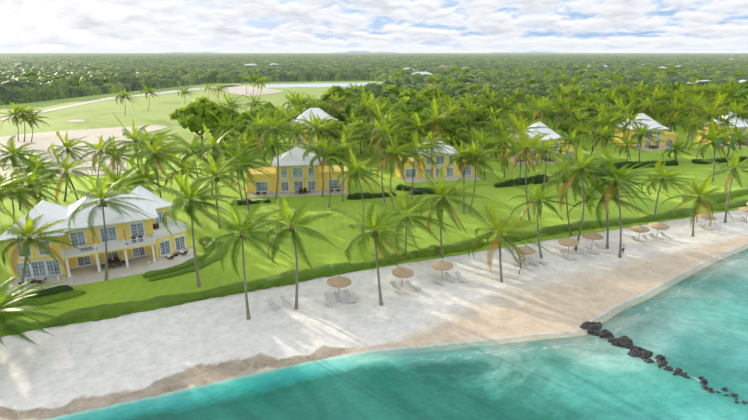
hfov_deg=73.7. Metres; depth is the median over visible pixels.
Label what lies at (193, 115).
tree
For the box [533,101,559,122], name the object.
palm crown
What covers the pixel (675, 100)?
palm crown
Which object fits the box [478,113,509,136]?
palm crown
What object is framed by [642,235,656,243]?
lounger
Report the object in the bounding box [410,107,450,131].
tree
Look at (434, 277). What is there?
lounger
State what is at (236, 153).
palm crown
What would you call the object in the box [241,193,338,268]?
palm crown
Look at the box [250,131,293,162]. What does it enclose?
palm crown
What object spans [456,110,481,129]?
palm crown
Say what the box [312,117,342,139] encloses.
palm crown
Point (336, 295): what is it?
lounger
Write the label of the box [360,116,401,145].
palm crown
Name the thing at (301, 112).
tree
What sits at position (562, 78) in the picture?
palm crown
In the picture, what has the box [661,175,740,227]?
palm crown
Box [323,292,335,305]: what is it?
lounger
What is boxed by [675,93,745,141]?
palm crown
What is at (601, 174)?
hedge
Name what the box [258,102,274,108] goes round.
tree
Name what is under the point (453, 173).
house
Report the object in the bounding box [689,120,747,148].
palm crown
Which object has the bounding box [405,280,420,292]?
lounger
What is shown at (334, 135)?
tree
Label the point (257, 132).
tree
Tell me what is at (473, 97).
palm crown
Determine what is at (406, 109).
palm crown
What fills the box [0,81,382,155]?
fairway
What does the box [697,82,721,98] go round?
palm crown
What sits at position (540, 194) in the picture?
palm crown
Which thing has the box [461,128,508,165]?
palm crown
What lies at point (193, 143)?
palm crown
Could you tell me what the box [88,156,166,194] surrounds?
palm crown
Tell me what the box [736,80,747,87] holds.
tree
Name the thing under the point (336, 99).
palm crown
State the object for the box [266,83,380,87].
pond
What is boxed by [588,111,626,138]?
palm crown
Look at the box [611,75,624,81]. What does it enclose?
palm crown
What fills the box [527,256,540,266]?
lounger
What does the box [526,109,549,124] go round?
palm crown
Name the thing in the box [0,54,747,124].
canopy
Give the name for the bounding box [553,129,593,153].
palm crown
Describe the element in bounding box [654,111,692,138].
palm crown
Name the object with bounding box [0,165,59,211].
palm crown
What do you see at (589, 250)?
lounger
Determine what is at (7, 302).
palm crown
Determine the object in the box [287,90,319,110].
palm crown
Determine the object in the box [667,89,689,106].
palm crown
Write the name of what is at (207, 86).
palm crown
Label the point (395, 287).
lounger
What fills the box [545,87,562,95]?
tree
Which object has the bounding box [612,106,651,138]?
palm crown
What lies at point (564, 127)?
tree
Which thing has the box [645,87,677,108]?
palm crown
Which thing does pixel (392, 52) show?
hills
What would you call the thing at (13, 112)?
palm crown
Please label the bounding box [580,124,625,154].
palm crown
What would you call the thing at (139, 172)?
palm crown
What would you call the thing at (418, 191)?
hedge
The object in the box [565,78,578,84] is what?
palm crown
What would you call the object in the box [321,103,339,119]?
tree
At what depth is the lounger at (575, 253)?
77.26 m
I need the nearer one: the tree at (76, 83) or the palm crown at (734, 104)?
the palm crown at (734, 104)
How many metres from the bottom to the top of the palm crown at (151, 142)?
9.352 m
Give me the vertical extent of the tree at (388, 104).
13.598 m
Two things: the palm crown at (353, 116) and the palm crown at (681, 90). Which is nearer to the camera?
the palm crown at (353, 116)
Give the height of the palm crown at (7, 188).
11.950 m
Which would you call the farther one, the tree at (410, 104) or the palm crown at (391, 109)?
the tree at (410, 104)
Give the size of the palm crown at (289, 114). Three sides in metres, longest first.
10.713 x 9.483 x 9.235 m
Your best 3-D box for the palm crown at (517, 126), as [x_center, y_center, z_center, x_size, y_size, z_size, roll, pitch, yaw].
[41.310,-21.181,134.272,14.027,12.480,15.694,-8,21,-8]
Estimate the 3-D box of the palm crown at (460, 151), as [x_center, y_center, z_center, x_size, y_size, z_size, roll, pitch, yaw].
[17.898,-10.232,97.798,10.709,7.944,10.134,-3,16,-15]
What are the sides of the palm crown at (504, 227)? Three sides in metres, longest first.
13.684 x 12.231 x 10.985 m
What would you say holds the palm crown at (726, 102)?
on the palm
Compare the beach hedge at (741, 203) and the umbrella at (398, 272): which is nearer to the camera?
the umbrella at (398, 272)
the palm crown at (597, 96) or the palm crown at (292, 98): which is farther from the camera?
the palm crown at (597, 96)
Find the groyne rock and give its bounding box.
[580,321,747,404]
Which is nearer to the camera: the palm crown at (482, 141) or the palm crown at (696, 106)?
the palm crown at (482, 141)
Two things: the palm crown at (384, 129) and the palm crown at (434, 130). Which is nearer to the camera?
the palm crown at (384, 129)
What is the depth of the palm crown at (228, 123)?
145.43 m
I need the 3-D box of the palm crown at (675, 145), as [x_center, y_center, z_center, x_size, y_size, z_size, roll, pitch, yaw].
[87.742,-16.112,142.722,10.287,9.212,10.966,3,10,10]
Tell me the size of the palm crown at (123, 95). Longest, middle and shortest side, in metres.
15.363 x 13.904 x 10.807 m
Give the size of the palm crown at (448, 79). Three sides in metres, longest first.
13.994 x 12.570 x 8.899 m
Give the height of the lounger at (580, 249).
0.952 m
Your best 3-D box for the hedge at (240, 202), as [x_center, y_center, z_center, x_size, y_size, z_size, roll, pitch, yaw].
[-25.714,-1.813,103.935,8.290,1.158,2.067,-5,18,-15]
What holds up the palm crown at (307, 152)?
on the palm
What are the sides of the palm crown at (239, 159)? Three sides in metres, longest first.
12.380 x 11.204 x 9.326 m
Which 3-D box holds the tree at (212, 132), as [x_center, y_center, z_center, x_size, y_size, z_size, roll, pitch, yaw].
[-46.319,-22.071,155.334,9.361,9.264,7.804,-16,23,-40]
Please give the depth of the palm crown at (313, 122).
125.61 m
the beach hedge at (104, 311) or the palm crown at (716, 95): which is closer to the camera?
the beach hedge at (104, 311)
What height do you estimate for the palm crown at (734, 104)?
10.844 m
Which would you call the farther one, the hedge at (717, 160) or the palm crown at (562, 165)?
the hedge at (717, 160)
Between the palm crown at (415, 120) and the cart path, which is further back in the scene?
the cart path
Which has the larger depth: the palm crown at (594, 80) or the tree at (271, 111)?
the palm crown at (594, 80)
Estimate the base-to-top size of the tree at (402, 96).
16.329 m
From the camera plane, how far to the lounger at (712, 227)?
88.68 m
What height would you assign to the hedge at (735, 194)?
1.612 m
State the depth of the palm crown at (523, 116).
168.32 m
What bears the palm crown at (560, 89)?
on the palm
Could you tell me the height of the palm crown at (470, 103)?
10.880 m
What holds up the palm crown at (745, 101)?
on the palm
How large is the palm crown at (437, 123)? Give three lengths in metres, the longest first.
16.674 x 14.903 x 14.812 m
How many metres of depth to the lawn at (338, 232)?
98.90 m
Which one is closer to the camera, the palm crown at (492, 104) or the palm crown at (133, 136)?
the palm crown at (133, 136)
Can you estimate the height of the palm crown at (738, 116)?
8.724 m
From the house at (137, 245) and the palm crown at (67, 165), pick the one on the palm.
the palm crown at (67, 165)
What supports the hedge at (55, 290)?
on the lawn at (338, 232)
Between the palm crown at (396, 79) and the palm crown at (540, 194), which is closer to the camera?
the palm crown at (540, 194)
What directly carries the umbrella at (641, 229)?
on the ground at (616, 318)
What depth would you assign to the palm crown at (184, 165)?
99.99 m
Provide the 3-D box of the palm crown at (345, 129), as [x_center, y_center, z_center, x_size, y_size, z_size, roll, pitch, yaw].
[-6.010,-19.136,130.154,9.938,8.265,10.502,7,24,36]
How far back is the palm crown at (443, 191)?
75.59 m
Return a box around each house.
[0,185,200,291]
[246,147,348,197]
[291,108,341,146]
[395,140,479,182]
[498,122,582,164]
[611,113,678,150]
[695,112,747,147]
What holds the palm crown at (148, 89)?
on the palm
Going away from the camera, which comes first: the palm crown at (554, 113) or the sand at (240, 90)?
the palm crown at (554, 113)
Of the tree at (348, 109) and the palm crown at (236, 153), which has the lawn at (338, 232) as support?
the tree at (348, 109)
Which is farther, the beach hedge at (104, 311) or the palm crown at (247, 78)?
the palm crown at (247, 78)
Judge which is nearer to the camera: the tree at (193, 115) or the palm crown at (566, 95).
the tree at (193, 115)
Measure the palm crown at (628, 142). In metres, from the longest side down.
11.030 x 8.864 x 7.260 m
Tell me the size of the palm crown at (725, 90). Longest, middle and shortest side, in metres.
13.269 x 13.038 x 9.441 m
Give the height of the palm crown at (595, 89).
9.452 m
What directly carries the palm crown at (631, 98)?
on the palm
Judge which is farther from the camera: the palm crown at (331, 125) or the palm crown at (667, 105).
the palm crown at (667, 105)
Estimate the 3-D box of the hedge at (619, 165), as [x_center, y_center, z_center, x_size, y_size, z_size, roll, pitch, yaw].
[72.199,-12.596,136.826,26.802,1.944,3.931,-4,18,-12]
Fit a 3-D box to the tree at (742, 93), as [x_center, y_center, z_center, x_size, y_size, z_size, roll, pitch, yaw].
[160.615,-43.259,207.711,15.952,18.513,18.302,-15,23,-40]
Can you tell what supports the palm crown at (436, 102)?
on the palm
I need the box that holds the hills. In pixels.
[171,51,555,52]
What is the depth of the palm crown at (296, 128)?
130.64 m
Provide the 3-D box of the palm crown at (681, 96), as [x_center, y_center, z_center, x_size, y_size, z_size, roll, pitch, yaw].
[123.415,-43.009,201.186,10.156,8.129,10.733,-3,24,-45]
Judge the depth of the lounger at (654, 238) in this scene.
83.33 m
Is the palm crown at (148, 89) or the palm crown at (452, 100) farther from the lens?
the palm crown at (148, 89)
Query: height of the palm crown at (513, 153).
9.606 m
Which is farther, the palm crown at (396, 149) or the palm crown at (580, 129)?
the palm crown at (580, 129)
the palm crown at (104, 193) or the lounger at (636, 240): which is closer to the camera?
the palm crown at (104, 193)
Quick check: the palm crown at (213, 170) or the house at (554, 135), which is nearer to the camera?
the palm crown at (213, 170)
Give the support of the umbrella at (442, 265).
on the ground at (616, 318)
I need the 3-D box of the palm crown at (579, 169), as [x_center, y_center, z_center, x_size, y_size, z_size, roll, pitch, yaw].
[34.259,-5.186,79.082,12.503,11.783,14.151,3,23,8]
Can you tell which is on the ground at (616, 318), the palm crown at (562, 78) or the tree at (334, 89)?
the tree at (334, 89)
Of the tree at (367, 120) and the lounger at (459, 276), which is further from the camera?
the tree at (367, 120)
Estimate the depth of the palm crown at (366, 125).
143.66 m
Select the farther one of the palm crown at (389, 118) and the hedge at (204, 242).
the palm crown at (389, 118)
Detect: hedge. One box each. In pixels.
[0,208,696,336]
[0,290,85,310]
[11,285,72,300]
[143,237,215,277]
[148,241,227,280]
[230,199,270,205]
[347,192,395,199]
[396,184,455,194]
[408,188,427,194]
[494,174,548,187]
[560,171,615,179]
[598,160,677,170]
[692,156,747,163]
[699,188,747,206]
[709,200,747,210]
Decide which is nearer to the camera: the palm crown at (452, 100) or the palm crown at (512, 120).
the palm crown at (512, 120)
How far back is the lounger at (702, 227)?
88.13 m
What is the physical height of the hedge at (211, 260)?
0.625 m
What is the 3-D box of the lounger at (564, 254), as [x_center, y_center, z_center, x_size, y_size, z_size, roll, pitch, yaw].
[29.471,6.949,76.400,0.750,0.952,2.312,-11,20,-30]
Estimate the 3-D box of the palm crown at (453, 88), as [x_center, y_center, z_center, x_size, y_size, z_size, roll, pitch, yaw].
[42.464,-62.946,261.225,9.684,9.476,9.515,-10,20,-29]
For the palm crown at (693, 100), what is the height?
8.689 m
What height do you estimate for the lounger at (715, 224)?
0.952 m
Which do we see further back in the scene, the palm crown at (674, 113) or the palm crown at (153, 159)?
the palm crown at (674, 113)
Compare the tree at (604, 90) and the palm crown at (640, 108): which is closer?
the palm crown at (640, 108)
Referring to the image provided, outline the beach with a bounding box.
[0,209,747,419]
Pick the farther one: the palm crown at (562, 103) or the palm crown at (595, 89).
the palm crown at (595, 89)
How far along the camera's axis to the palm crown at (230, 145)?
113.70 m
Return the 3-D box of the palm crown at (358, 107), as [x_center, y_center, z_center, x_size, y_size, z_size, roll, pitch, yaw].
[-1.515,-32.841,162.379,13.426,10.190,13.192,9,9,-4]
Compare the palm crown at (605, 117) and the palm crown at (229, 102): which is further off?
the palm crown at (229, 102)
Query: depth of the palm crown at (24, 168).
106.19 m
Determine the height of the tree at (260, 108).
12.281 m
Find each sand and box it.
[0,125,166,177]
[219,85,284,95]
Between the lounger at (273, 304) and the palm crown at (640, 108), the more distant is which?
the palm crown at (640, 108)
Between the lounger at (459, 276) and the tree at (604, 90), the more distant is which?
the tree at (604, 90)
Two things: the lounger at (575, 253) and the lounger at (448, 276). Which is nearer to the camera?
the lounger at (448, 276)
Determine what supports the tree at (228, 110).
on the lawn at (338, 232)
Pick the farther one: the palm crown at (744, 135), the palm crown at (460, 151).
the palm crown at (744, 135)
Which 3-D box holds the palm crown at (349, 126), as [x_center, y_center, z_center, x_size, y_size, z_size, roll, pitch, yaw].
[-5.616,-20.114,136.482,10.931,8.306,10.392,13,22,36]
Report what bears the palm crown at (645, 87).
on the palm
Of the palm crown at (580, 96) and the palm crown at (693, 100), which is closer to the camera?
the palm crown at (693, 100)
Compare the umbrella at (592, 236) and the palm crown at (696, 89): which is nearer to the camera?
the umbrella at (592, 236)
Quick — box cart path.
[0,84,242,119]
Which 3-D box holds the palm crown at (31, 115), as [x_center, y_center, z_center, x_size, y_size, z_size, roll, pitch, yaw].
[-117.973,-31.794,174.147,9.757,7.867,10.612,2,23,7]
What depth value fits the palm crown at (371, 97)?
182.69 m
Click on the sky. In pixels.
(26, 26)
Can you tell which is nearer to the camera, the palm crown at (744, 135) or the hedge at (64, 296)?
the hedge at (64, 296)
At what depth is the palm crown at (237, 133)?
136.13 m
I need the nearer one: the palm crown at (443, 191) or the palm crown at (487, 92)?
the palm crown at (443, 191)
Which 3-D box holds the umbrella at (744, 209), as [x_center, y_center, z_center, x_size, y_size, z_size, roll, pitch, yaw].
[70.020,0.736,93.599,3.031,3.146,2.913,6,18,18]
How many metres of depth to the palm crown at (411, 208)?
75.09 m
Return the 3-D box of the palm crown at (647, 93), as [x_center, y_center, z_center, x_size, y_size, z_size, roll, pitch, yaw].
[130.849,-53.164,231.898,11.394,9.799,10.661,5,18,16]
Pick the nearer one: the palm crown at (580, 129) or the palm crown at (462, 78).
the palm crown at (580, 129)
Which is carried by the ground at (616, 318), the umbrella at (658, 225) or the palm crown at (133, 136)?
the umbrella at (658, 225)
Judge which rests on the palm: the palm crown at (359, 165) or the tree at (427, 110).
the palm crown at (359, 165)
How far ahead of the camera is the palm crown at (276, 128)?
137.92 m
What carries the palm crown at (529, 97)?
on the palm
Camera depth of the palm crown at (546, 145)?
114.18 m
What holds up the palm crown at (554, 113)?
on the palm
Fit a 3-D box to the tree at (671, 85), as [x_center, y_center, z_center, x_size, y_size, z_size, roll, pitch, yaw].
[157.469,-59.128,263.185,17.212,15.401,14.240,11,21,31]
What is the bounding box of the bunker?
[67,120,84,121]
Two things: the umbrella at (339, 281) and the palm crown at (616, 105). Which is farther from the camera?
the palm crown at (616, 105)
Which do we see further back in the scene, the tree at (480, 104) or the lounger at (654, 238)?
the tree at (480, 104)
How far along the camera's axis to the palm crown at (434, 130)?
147.50 m
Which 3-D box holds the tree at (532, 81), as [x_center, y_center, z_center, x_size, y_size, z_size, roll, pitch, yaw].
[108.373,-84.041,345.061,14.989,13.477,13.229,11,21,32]
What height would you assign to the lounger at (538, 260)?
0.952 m
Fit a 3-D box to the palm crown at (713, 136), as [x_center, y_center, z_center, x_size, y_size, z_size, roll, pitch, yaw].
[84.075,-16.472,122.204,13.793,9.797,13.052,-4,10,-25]
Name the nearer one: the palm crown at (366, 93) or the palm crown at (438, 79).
the palm crown at (366, 93)
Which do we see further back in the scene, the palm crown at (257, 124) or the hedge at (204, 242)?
the palm crown at (257, 124)
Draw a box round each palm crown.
[0,101,37,132]
[0,136,43,174]
[0,147,63,186]
[0,163,72,208]
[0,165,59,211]
[0,166,44,216]
[0,202,87,282]
[0,274,71,345]
[1,102,44,125]
[18,154,62,187]
[20,108,52,128]
[28,142,103,202]
[47,131,95,165]
[63,168,155,243]
[76,135,131,171]
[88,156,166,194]
[91,136,146,180]
[104,114,172,166]
[109,86,140,109]
[112,159,171,194]
[117,127,179,160]
[128,129,196,183]
[141,84,160,98]
[156,168,246,235]
[158,152,211,192]
[164,132,224,173]
[176,86,193,98]
[183,122,248,170]
[185,148,256,211]
[200,83,213,92]
[201,109,252,136]
[207,139,248,162]
[209,82,230,98]
[210,140,266,175]
[219,92,245,113]
[221,130,272,165]
[221,143,276,188]
[228,123,271,161]
[235,107,281,142]
[239,75,253,83]
[241,93,271,111]
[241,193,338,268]
[248,73,261,83]
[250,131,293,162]
[251,105,315,157]
[257,73,272,89]
[259,116,291,149]
[276,105,306,134]
[279,117,317,146]
[282,91,304,110]
[285,100,306,112]
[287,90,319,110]
[293,109,341,149]
[293,134,334,164]
[299,94,338,115]
[299,108,342,143]
[304,135,359,175]
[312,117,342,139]
[324,89,351,114]
[324,132,372,176]
[325,148,390,196]
[330,123,365,151]
[330,130,365,153]
[331,196,435,272]
[332,120,369,147]
[342,109,367,134]
[349,93,385,119]
[351,84,375,103]
[352,102,414,150]
[356,118,379,148]
[359,93,386,114]
[359,187,454,259]
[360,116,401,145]
[362,96,404,120]
[366,110,418,157]
[370,124,435,190]
[378,112,406,130]
[389,107,420,141]
[389,130,449,174]
[391,77,401,82]
[392,110,413,128]
[397,112,446,142]
[404,105,417,116]
[405,88,431,107]
[405,114,429,129]
[406,114,455,141]
[409,96,467,143]
[418,130,451,157]
[419,165,493,240]
[421,96,449,112]
[428,98,452,111]
[429,75,446,82]
[430,87,450,102]
[435,100,468,123]
[437,139,486,174]
[440,91,465,106]
[444,76,456,83]
[445,81,459,91]
[451,138,508,179]
[456,97,485,126]
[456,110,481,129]
[457,75,467,82]
[457,95,484,117]
[458,96,493,128]
[458,126,496,147]
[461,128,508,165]
[464,92,486,107]
[466,200,558,275]
[475,83,506,97]
[478,92,503,111]
[478,107,510,126]
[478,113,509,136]
[480,118,512,137]
[482,98,506,120]
[484,122,532,171]
[486,112,570,184]
[493,96,521,117]
[496,135,545,172]
[499,111,550,142]
[501,114,533,135]
[502,93,523,104]
[502,103,536,123]
[506,103,535,120]
[508,183,577,227]
[510,87,527,102]
[516,94,544,109]
[522,94,541,102]
[523,98,564,122]
[524,138,575,169]
[526,98,550,119]
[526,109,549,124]
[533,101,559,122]
[533,150,607,219]
[537,101,571,126]
[547,139,632,204]
[548,96,575,114]
[549,83,584,102]
[549,90,575,115]
[551,82,572,97]
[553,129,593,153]
[556,72,568,82]
[556,104,579,117]
[559,107,599,132]
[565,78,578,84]
[566,119,595,144]
[567,166,657,233]
[570,88,590,105]
[571,97,600,120]
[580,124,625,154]
[585,102,616,119]
[585,145,672,222]
[586,77,610,84]
[586,82,603,94]
[586,93,610,105]
[586,112,612,134]
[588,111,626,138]
[593,87,628,119]
[598,107,632,133]
[604,98,637,118]
[605,99,635,118]
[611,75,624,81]
[611,134,646,159]
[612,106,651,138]
[614,82,635,95]
[617,88,648,112]
[621,121,666,149]
[625,81,654,100]
[632,100,658,115]
[633,95,668,117]
[634,104,666,124]
[634,158,700,198]
[635,83,655,94]
[641,85,663,103]
[643,87,678,110]
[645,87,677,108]
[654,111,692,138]
[655,98,681,116]
[657,101,696,128]
[659,138,699,162]
[660,95,698,122]
[661,64,674,74]
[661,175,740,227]
[663,101,690,117]
[665,93,688,110]
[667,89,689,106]
[671,82,695,98]
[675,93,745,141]
[677,111,708,139]
[679,96,717,115]
[682,92,716,114]
[682,96,710,111]
[683,77,701,85]
[686,85,709,95]
[688,122,747,159]
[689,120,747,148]
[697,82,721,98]
[698,84,714,97]
[702,150,747,196]
[704,93,737,113]
[706,90,735,105]
[708,83,736,99]
[712,116,739,129]
[716,79,740,92]
[717,101,747,116]
[721,93,737,106]
[721,102,747,128]
[723,126,747,156]
[727,69,745,75]
[729,92,747,114]
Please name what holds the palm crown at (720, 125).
on the palm
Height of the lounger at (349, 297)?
0.952 m
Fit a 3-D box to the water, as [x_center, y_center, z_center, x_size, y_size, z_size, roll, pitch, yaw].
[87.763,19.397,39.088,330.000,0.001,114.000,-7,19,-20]
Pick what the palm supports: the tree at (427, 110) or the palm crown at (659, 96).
the palm crown at (659, 96)
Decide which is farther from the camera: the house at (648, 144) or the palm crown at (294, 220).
the house at (648, 144)
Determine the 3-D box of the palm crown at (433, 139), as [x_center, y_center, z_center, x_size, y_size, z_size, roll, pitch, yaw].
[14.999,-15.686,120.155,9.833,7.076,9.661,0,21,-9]
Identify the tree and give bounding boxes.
[21,72,39,76]
[72,81,82,86]
[169,96,226,146]
[211,125,238,137]
[215,129,240,162]
[217,106,239,123]
[233,111,268,140]
[248,121,266,153]
[249,106,270,112]
[257,109,287,123]
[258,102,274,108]
[283,111,303,128]
[314,118,346,160]
[320,85,355,100]
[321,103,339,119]
[340,103,360,118]
[349,116,374,153]
[363,129,409,151]
[370,97,392,112]
[380,85,404,95]
[392,98,423,135]
[397,88,430,105]
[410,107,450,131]
[419,86,446,100]
[442,118,464,146]
[451,127,475,148]
[459,85,479,90]
[468,114,482,130]
[476,103,492,126]
[477,98,494,124]
[504,110,527,121]
[521,78,536,83]
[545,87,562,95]
[557,120,583,133]
[572,107,593,121]
[591,87,620,100]
[660,83,691,97]
[734,89,747,103]
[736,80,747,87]
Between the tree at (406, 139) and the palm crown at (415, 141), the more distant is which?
the tree at (406, 139)
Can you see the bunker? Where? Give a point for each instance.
(76, 120)
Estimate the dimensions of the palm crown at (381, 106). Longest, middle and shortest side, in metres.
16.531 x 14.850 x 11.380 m
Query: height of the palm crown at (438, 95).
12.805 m
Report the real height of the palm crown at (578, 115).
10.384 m
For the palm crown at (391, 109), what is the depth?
138.16 m
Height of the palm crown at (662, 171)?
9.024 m
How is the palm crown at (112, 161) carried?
on the palm
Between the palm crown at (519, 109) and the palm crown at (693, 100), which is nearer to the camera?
the palm crown at (519, 109)
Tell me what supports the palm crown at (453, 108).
on the palm
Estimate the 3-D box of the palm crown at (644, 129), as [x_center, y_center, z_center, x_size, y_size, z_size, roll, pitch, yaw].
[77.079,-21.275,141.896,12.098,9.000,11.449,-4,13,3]
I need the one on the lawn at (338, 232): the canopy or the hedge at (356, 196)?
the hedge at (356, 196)
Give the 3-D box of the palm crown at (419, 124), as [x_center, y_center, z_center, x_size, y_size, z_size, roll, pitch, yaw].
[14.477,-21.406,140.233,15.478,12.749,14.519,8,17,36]
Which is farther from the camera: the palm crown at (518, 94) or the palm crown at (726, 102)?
the palm crown at (518, 94)
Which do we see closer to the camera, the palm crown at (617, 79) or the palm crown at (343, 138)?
the palm crown at (343, 138)
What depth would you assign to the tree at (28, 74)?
418.67 m
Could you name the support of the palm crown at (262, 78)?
on the palm
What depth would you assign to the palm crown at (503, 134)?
125.80 m
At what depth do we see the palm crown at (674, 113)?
192.93 m
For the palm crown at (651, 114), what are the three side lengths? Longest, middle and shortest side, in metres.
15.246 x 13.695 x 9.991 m
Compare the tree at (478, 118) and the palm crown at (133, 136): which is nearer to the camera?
the palm crown at (133, 136)
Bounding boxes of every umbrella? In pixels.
[327,276,351,293]
[392,267,413,285]
[431,260,452,270]
[515,246,535,260]
[558,238,579,251]
[582,231,603,249]
[630,226,649,239]
[648,221,668,236]
[697,214,716,225]
[739,207,747,216]
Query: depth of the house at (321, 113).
170.93 m
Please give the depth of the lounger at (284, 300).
62.42 m
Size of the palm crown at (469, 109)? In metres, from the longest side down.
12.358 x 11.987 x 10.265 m
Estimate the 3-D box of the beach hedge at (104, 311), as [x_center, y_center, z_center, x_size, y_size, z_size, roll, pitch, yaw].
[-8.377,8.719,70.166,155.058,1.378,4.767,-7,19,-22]
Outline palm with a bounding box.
[11,80,747,319]
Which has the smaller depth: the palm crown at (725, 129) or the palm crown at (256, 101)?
the palm crown at (725, 129)
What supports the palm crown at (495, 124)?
on the palm
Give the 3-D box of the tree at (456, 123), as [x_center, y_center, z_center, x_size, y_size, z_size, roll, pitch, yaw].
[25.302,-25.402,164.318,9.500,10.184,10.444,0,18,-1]
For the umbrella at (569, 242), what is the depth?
76.45 m
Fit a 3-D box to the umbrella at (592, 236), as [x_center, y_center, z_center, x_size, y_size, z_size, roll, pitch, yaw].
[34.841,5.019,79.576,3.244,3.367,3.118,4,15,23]
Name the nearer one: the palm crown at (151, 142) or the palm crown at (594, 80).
the palm crown at (151, 142)
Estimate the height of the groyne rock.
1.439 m
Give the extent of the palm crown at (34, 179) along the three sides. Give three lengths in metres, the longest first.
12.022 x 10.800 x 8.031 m
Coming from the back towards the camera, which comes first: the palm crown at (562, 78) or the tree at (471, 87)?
the palm crown at (562, 78)
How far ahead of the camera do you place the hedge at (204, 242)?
73.42 m
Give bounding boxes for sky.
[0,0,747,52]
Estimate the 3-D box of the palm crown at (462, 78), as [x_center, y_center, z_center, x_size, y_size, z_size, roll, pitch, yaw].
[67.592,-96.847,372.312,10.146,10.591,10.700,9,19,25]
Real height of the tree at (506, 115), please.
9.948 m
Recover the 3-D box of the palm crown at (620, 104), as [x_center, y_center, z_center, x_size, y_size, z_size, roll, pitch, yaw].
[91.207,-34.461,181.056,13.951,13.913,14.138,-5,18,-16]
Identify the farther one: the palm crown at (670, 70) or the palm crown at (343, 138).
the palm crown at (670, 70)
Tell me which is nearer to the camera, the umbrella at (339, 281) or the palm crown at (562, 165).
the umbrella at (339, 281)
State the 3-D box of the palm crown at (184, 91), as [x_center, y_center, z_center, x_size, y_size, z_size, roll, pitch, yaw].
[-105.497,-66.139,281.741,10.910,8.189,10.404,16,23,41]
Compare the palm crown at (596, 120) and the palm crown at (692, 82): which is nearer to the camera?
the palm crown at (596, 120)
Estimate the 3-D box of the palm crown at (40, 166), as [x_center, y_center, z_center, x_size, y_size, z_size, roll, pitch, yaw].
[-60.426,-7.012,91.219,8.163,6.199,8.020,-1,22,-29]
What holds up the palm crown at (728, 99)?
on the palm
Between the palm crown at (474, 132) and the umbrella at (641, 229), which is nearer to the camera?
the umbrella at (641, 229)
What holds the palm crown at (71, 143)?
on the palm
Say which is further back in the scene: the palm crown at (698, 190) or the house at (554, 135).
the house at (554, 135)
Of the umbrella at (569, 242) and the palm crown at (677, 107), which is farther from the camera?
the palm crown at (677, 107)
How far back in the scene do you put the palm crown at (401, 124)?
161.67 m
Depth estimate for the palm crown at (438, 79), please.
326.43 m
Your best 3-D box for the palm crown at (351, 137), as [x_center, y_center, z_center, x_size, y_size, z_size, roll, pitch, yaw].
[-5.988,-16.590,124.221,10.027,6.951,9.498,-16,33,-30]
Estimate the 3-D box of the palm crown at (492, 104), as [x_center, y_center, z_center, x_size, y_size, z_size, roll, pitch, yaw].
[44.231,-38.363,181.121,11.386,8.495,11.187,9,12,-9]
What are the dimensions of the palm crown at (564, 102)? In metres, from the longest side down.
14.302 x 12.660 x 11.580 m
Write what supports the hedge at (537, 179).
on the lawn at (338, 232)
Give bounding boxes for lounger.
[268,298,280,310]
[279,295,291,307]
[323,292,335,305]
[332,291,348,304]
[343,290,356,302]
[390,281,403,294]
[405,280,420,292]
[430,274,445,284]
[444,271,458,283]
[455,271,468,283]
[514,258,529,267]
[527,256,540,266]
[533,255,548,265]
[559,250,573,258]
[570,248,585,257]
[578,247,592,257]
[584,245,599,253]
[594,243,609,252]
[631,236,645,245]
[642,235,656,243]
[648,234,663,242]
[660,232,674,240]
[699,224,713,232]
[707,223,722,231]
[712,222,726,228]
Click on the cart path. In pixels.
(82, 103)
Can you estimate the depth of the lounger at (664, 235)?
84.33 m
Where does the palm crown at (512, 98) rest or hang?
on the palm
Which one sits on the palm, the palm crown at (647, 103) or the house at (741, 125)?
the palm crown at (647, 103)
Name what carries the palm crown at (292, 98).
on the palm
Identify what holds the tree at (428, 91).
on the lawn at (338, 232)
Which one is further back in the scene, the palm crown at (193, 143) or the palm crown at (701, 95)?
the palm crown at (701, 95)
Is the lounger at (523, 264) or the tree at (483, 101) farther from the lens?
the tree at (483, 101)
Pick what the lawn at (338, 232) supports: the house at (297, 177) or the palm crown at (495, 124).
the house at (297, 177)
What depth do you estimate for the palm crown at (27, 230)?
62.03 m
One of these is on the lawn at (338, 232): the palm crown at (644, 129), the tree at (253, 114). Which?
the tree at (253, 114)
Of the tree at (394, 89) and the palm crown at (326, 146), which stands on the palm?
the palm crown at (326, 146)
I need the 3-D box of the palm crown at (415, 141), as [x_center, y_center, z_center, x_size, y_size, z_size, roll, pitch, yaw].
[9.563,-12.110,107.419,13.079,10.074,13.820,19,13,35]
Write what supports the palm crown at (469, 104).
on the palm
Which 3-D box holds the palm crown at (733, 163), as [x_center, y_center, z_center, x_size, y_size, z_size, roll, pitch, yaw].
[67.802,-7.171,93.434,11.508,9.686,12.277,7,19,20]
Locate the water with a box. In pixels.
[41,243,747,419]
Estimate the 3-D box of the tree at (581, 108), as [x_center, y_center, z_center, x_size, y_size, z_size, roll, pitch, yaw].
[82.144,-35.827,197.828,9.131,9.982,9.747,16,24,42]
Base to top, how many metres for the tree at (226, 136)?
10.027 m
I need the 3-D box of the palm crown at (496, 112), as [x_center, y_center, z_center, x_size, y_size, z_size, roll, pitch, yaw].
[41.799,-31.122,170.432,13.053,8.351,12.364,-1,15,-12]
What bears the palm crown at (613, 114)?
on the palm
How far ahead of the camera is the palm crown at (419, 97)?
191.90 m
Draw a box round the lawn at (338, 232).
[0,111,747,322]
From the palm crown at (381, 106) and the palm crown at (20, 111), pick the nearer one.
the palm crown at (381, 106)
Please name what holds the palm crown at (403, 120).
on the palm
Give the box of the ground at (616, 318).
[0,53,747,344]
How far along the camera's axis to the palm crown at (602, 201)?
78.80 m
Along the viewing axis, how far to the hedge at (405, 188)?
113.10 m
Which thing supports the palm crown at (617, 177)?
on the palm
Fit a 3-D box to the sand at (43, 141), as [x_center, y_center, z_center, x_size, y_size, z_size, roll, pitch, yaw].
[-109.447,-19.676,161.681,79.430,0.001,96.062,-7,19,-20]
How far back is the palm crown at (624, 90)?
251.58 m
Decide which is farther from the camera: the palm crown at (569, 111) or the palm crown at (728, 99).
the palm crown at (728, 99)

